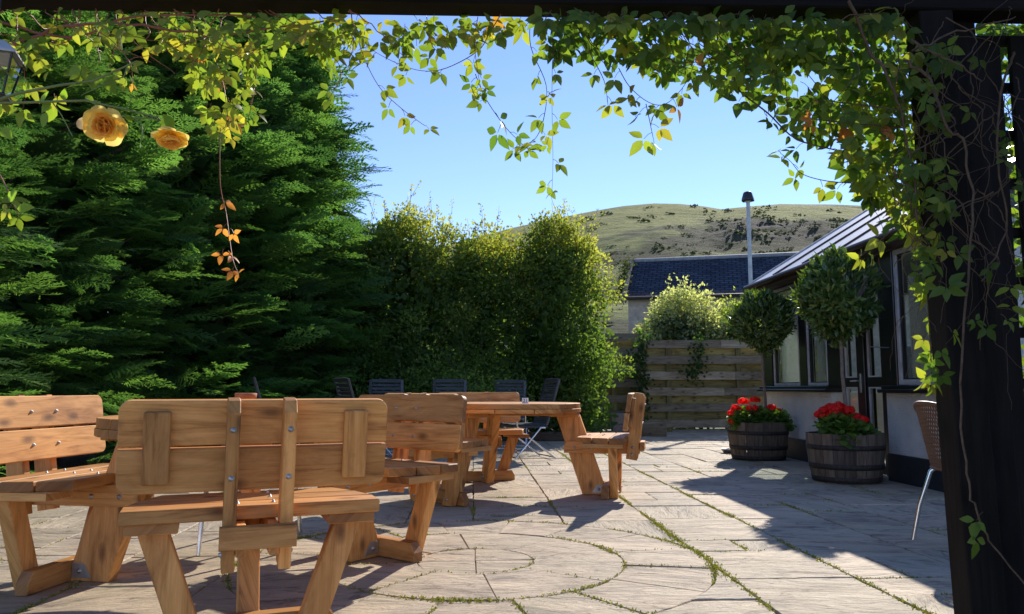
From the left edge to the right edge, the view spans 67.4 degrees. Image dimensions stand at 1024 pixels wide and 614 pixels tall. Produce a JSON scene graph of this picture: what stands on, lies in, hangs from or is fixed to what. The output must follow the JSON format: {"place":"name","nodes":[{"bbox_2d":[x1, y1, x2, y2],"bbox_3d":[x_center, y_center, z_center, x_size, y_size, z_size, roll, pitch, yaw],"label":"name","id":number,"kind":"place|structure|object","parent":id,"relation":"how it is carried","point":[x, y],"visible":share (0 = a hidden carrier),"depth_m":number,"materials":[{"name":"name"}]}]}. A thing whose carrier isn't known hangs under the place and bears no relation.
{"place":"outdoors","nodes":[
{"label":"outdoors","id":0,"kind":"place"},
{"bbox_2d":[0,429,602,476],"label":"planting bed","id":1,"kind":"object","parent":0,"point":[71,461],"depth_m":9.37,"materials":[{"name":"soil"}]},
{"bbox_2d":[0,10,78,477],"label":"conifer tree","id":2,"kind":"object","parent":1,"relation":"on","point":[7,170],"visible":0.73,"depth_m":6.52,"materials":[{"name":"green plant"}]},
{"bbox_2d":[0,10,219,473],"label":"conifer tree","id":3,"kind":"object","parent":1,"relation":"on","point":[84,191],"visible":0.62,"depth_m":8.49,"materials":[{"name":"green plant"}]},
{"bbox_2d":[17,11,362,454],"bbox_3d":[-4.894,-2.444,11.765,5.536,9.399,6.870,0,-6,0],"label":"conifer tree","id":4,"kind":"object","parent":1,"relation":"on","point":[199,154],"visible":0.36,"depth_m":10.77,"materials":[{"name":"green plant"}]},
{"bbox_2d":[139,13,416,398],"bbox_3d":[-4.125,-1.825,12.784,4.236,8.801,6.312,-5,-8,41],"label":"conifer tree","id":5,"kind":"object","parent":1,"relation":"on","point":[308,75],"visible":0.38,"depth_m":12.55,"materials":[{"name":"green plant"}]},
{"bbox_2d":[286,218,425,396],"bbox_3d":[-3.263,0.293,14.669,3.385,4.401,3.075,2,-6,-18],"label":"hedge shrub","id":6,"kind":"object","parent":1,"relation":"on","point":[349,273],"visible":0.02,"depth_m":13.99,"materials":[{"name":"green plant"}]},
{"bbox_2d":[294,334,429,397],"bbox_3d":[-2.685,1.283,12.930,2.961,2.056,2.070,0,-6,0],"label":"hedge shrub","id":7,"kind":"object","parent":1,"relation":"on","point":[368,368],"visible":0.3,"depth_m":12.84,"materials":[{"name":"green plant"}]},
{"bbox_2d":[345,180,484,393],"bbox_3d":[-1.950,0.005,14.680,2.898,4.996,3.049,3,-7,-23],"label":"hedge shrub","id":8,"kind":"object","parent":1,"relation":"on","point":[396,250],"visible":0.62,"depth_m":13.99,"materials":[{"name":"green plant"}]},
{"bbox_2d":[376,326,541,440],"bbox_3d":[-0.917,1.272,12.657,2.961,2.022,2.284,0,-6,0],"label":"hedge shrub","id":9,"kind":"object","parent":1,"relation":"on","point":[486,387],"visible":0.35,"depth_m":12.68,"materials":[{"name":"green plant"}]},
{"bbox_2d":[399,203,579,427],"bbox_3d":[-0.446,0.221,14.788,3.472,4.574,2.712,0,-6,0],"label":"hedge shrub","id":10,"kind":"object","parent":1,"relation":"on","point":[482,274],"visible":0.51,"depth_m":14.10,"materials":[{"name":"green plant"}]},
{"bbox_2d":[466,185,635,431],"bbox_3d":[0.922,0.140,14.683,2.910,4.695,3.155,-2,-7,21],"label":"hedge shrub","id":11,"kind":"object","parent":1,"relation":"on","point":[569,257],"visible":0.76,"depth_m":14.00,"materials":[{"name":"green plant"}]},
{"bbox_2d":[499,432,616,440],"bbox_3d":[0.308,2.208,13.110,2.963,0.150,0.140,0,-6,0],"label":"timber sleeper","id":12,"kind":"object","parent":1,"relation":"on","point":[548,436],"visible":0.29,"depth_m":13.04,"materials":[{"name":"brown wood"}]},
{"bbox_2d":[526,337,614,431],"bbox_3d":[1.007,1.463,13.967,1.767,1.938,1.661,-3,-7,22],"label":"hedge shrub","id":13,"kind":"object","parent":1,"relation":"on","point":[575,378],"visible":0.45,"depth_m":13.60,"materials":[{"name":"green plant"}]},
{"bbox_2d":[227,429,725,580],"bbox_3d":[-1.500,1.720,7.661,15.000,0.001,19.600,0,-6,0],"label":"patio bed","id":14,"kind":"object","parent":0,"point":[473,505],"depth_m":5.95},
{"bbox_2d":[632,273,732,428],"bbox_3d":[3.911,0.969,17.584,2.980,3.697,2.390,0,-6,0],"label":"hedge shrub","id":15,"kind":"object","parent":14,"relation":"on","point":[675,321],"visible":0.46,"depth_m":17.39,"materials":[{"name":"green plant"}]},
{"bbox_2d":[0,429,953,613],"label":"patio paving","id":16,"kind":"structure","parent":0,"point":[862,534],"depth_m":4.21,"materials":[{"name":"stone"}]},
{"bbox_2d":[0,394,466,613],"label":"picnic table","id":17,"kind":"object","parent":16,"relation":"on","point":[343,465],"visible":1,"depth_m":2.70,"materials":[{"name":"wood"}]},
{"bbox_2d":[235,393,256,398],"bbox_3d":[-1.240,0.450,3.572,0.100,0.099,0.100,0,-6,0],"label":"terracotta pot","id":18,"kind":"object","parent":17,"relation":"on","point":[247,395],"visible":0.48,"depth_m":3.54,"materials":[{"name":"orange ceramic"}]},
{"bbox_2d":[196,443,302,555],"bbox_3d":[-1.475,0.948,4.421,0.474,0.814,0.600,1,-6,-6],"label":"bistro chair","id":19,"kind":"object","parent":16,"relation":"on","point":[200,537],"visible":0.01,"depth_m":4.09,"materials":[{"name":"metal"}]},
{"bbox_2d":[252,377,260,398],"bbox_3d":[-2.679,1.321,8.889,0.649,1.013,0.574,2,-6,-20],"label":"garden chair","id":20,"kind":"object","parent":16,"relation":"on","point":[256,387],"visible":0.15,"depth_m":8.62,"materials":[{"name":"metal"}]},
{"bbox_2d":[333,378,391,457],"bbox_3d":[-1.823,1.383,9.472,0.649,1.013,0.574,4,-7,-34],"label":"garden chair","id":21,"kind":"object","parent":16,"relation":"on","point":[348,384],"visible":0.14,"depth_m":9.33,"materials":[{"name":"metal"}]},
{"bbox_2d":[369,379,403,454],"bbox_3d":[-1.698,1.478,10.363,0.574,1.013,0.649,1,-6,-10],"label":"garden chair","id":22,"kind":"object","parent":16,"relation":"on","point":[371,388],"visible":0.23,"depth_m":10.68,"materials":[{"name":"metal"}]},
{"bbox_2d":[433,379,466,392],"bbox_3d":[-0.867,1.478,10.364,0.574,1.013,0.649,0,-6,0],"label":"garden chair","id":23,"kind":"object","parent":16,"relation":"on","point":[435,388],"visible":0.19,"depth_m":10.69,"materials":[{"name":"metal"}]},
{"bbox_2d":[0,450,951,613],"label":"joint moss","id":24,"kind":"object","parent":16,"relation":"on","point":[715,567],"visible":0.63,"depth_m":3.91,"materials":[{"name":"green plant"}]},
{"bbox_2d":[495,380,527,449],"bbox_3d":[-0.045,1.584,11.358,0.574,1.013,0.649,-1,-6,5],"label":"garden chair","id":25,"kind":"object","parent":16,"relation":"on","point":[511,387],"visible":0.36,"depth_m":11.66,"materials":[{"name":"metal"}]},
{"bbox_2d":[0,0,1023,613],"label":"pergola","id":26,"kind":"object","parent":16,"relation":"on","point":[986,580],"visible":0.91,"depth_m":2.50,"materials":[{"name":"black wood"}]},
{"bbox_2d":[0,0,26,104],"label":"lantern","id":27,"kind":"object","parent":26,"relation":"hanging from","point":[9,56],"visible":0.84,"depth_m":2.28,"materials":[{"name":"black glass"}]},
{"bbox_2d":[0,61,188,212],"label":"climbing rose","id":28,"kind":"object","parent":26,"relation":"attached to","point":[101,123],"visible":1,"depth_m":1.90,"materials":[{"name":"yellow plant"}]},
{"bbox_2d":[0,7,527,281],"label":"climbing vine","id":29,"kind":"object","parent":26,"relation":"hanging from","point":[326,45],"visible":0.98,"depth_m":2.49,"materials":[{"name":"green plant"}]},
{"bbox_2d":[459,0,1023,583],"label":"climbing vine","id":30,"kind":"object","parent":26,"relation":"attached to","point":[807,48],"visible":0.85,"depth_m":2.48,"materials":[{"name":"green plant"}]},
{"bbox_2d":[384,392,645,506],"bbox_3d":[0.117,1.160,6.607,2.054,0.850,2.261,-1,-6,12],"label":"picnic table","id":31,"kind":"object","parent":16,"relation":"on","point":[490,411],"visible":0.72,"depth_m":6.33,"materials":[{"name":"wood"}]},
{"bbox_2d":[522,398,527,402],"bbox_3d":[0.110,0.781,6.403,0.052,0.044,0.025,0,-6,-4],"label":"table number","id":32,"kind":"object","parent":31,"relation":"on","point":[524,400],"visible":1,"depth_m":6.39,"materials":[{"name":"white"}]},
{"bbox_2d":[500,378,560,459],"bbox_3d":[0.235,1.421,9.826,0.649,1.013,0.574,2,-6,-20],"label":"garden chair","id":33,"kind":"object","parent":16,"relation":"on","point":[542,424],"visible":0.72,"depth_m":9.77,"materials":[{"name":"metal"}]},
{"bbox_2d":[573,333,640,428],"bbox_3d":[1.850,1.587,16.256,1.770,2.053,0.110,0,-6,0],"label":"timber fence","id":34,"kind":"object","parent":16,"relation":"on","point":[616,396],"visible":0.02,"depth_m":16.27,"materials":[{"name":"brown wood"}]},
{"bbox_2d":[721,448,730,452],"bbox_3d":[2.985,1.986,10.623,0.180,0.056,0.180,0,-6,0],"label":"dog bowl","id":35,"kind":"object","parent":16,"relation":"on","point":[726,450],"visible":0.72,"depth_m":10.57,"materials":[{"name":"metal"}]},
{"bbox_2d":[641,340,818,431],"bbox_3d":[4.582,1.628,15.850,3.792,1.885,0.110,0,-6,0],"label":"timber fence","id":36,"kind":"object","parent":16,"relation":"on","point":[733,375],"visible":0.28,"depth_m":15.85,"materials":[{"name":"brown wood"}]},
{"bbox_2d":[626,320,659,421],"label":"ivy","id":37,"kind":"object","parent":36,"relation":"attached to","point":[643,370],"visible":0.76,"depth_m":15.74,"materials":[{"name":"green plant"}]},
{"bbox_2d":[678,330,712,387],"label":"ivy","id":38,"kind":"object","parent":36,"relation":"attached to","point":[698,367],"visible":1,"depth_m":15.73,"materials":[{"name":"green plant"}]},
{"bbox_2d":[727,422,788,460],"bbox_3d":[3.100,1.678,9.677,0.744,0.472,0.744,0,-6,0],"label":"half barrel","id":39,"kind":"object","parent":16,"relation":"on","point":[764,442],"visible":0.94,"depth_m":9.37,"materials":[{"name":"brown wood"}]},
{"bbox_2d":[722,286,796,408],"bbox_3d":[3.188,0.631,9.810,0.938,1.827,0.825,-4,-7,34],"label":"bay tree","id":40,"kind":"object","parent":39,"relation":"in","point":[776,316],"visible":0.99,"depth_m":9.69,"materials":[{"name":"green plant"}]},
{"bbox_2d":[727,396,796,431],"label":"geranium","id":41,"kind":"object","parent":39,"relation":"in","point":[770,413],"visible":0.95,"depth_m":9.50,"materials":[{"name":"red plant"}]},
{"bbox_2d":[805,431,885,484],"bbox_3d":[3.210,1.439,7.389,0.714,0.461,0.714,0,-6,0],"label":"half barrel","id":42,"kind":"object","parent":16,"relation":"on","point":[831,458],"visible":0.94,"depth_m":7.11,"materials":[{"name":"brown wood"}]},
{"bbox_2d":[786,242,890,404],"bbox_3d":[3.195,0.330,7.498,0.927,1.955,0.768,4,-7,-31],"label":"bay tree","id":43,"kind":"object","parent":42,"relation":"in","point":[846,316],"visible":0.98,"depth_m":7.40,"materials":[{"name":"green plant"}]},
{"bbox_2d":[812,401,881,448],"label":"geranium","id":44,"kind":"object","parent":42,"relation":"in","point":[841,419],"visible":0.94,"depth_m":7.21,"materials":[{"name":"red plant"}]},
{"bbox_2d":[743,128,1023,491],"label":"conservatory","id":45,"kind":"object","parent":16,"relation":"on","point":[800,394],"visible":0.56,"depth_m":7.99,"materials":[{"name":"white paint"}]},
{"bbox_2d":[773,284,799,385],"bbox_3d":[3.641,0.385,10.081,0.119,1.297,0.865,0,-6,-2],"label":"window","id":46,"kind":"structure","parent":45,"relation":"in","point":[790,348],"depth_m":10.17,"materials":[{"name":"glass"}]},
{"bbox_2d":[806,322,828,385],"bbox_3d":[3.679,0.286,9.152,0.119,1.297,0.549,0,-6,-2],"label":"window","id":47,"kind":"structure","parent":45,"relation":"in","point":[821,348],"depth_m":9.31,"materials":[{"name":"grey glass"}]},
{"bbox_2d":[842,265,858,412],"bbox_3d":[3.684,0.637,8.306,0.045,2.175,0.321,0,-6,-2],"label":"door","id":48,"kind":"structure","parent":45,"relation":"in","point":[848,384],"depth_m":8.40,"materials":[{"name":"black paint"}]},
{"bbox_2d":[850,257,886,474],"bbox_3d":[3.678,0.595,7.913,0.112,2.175,0.539,2,-6,-14],"label":"door","id":49,"kind":"structure","parent":45,"relation":"in","point":[872,381],"depth_m":7.90,"materials":[{"name":"black paint"}]},
{"bbox_2d":[892,243,934,384],"bbox_3d":[3.763,0.063,7.062,0.119,1.297,0.663,0,-6,-2],"label":"window","id":50,"kind":"structure","parent":45,"relation":"in","point":[920,328],"depth_m":7.30,"materials":[{"name":"black paint"}]},
{"bbox_2d":[911,401,941,539],"bbox_3d":[2.613,0.940,4.341,0.600,0.814,0.474,1,-6,-5],"label":"bistro chair","id":51,"kind":"object","parent":16,"relation":"on","point":[932,446],"visible":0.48,"depth_m":4.37,"materials":[{"name":"wicker"}]},
{"bbox_2d":[610,413,624,423],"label":"concrete block","id":52,"kind":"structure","parent":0,"point":[620,419],"depth_m":14.76,"materials":[{"name":"grey concrete"}]},
{"bbox_2d":[611,424,629,432],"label":"concrete block","id":53,"kind":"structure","parent":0,"point":[617,428],"depth_m":14.73,"materials":[{"name":"grey concrete"}]},
{"bbox_2d":[385,203,865,353],"bbox_3d":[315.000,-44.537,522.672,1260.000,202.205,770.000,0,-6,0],"label":"hill","id":54,"kind":"structure","parent":0,"point":[622,231],"depth_m":547.02,"materials":[{"name":"green plant"}]},
{"bbox_2d":[562,204,848,324],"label":"hillside scrub","id":55,"kind":"object","parent":54,"relation":"on","point":[837,222],"visible":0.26,"depth_m":528.92,"materials":[{"name":"green plant"}]},
{"bbox_2d":[641,423,666,435],"bbox_3d":[2.660,2.304,14.437,0.440,0.240,0.260,0,-6,0],"label":"trough planter","id":56,"kind":"object","parent":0,"point":[654,429],"visible":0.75,"depth_m":14.31,"materials":[{"name":"stone"}]},
{"bbox_2d":[305,14,1020,244],"label":"sky","id":57,"kind":"structure","parent":0,"point":[713,157],"materials":[{"name":"blue"}]},
{"bbox_2d":[708,286,761,339],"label":"hedge shrub","id":58,"kind":"object","parent":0,"point":[730,308],"visible":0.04,"depth_m":17.86,"materials":[{"name":"green plant"}]},
{"bbox_2d":[741,191,753,282],"bbox_3d":[6.272,-0.010,20.114,0.350,6.147,0.303,0,-6,0],"label":"lamp post","id":59,"kind":"object","parent":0,"point":[747,197],"visible":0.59,"depth_m":20.29,"materials":[{"name":"grey metal"}]},
{"bbox_2d":[613,250,913,391],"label":"slate roofed house","id":60,"kind":"structure","parent":0,"point":[645,278],"depth_m":27.63,"materials":[{"name":"tile"}]},
{"bbox_2d":[907,344,913,377],"bbox_3d":[12.545,1.852,24.622,1.000,1.300,0.036,-2,-6,15],"label":"window","id":61,"kind":"structure","parent":60,"relation":"in","point":[909,347],"depth_m":24.57,"materials":[{"name":"glass"}]}
]}

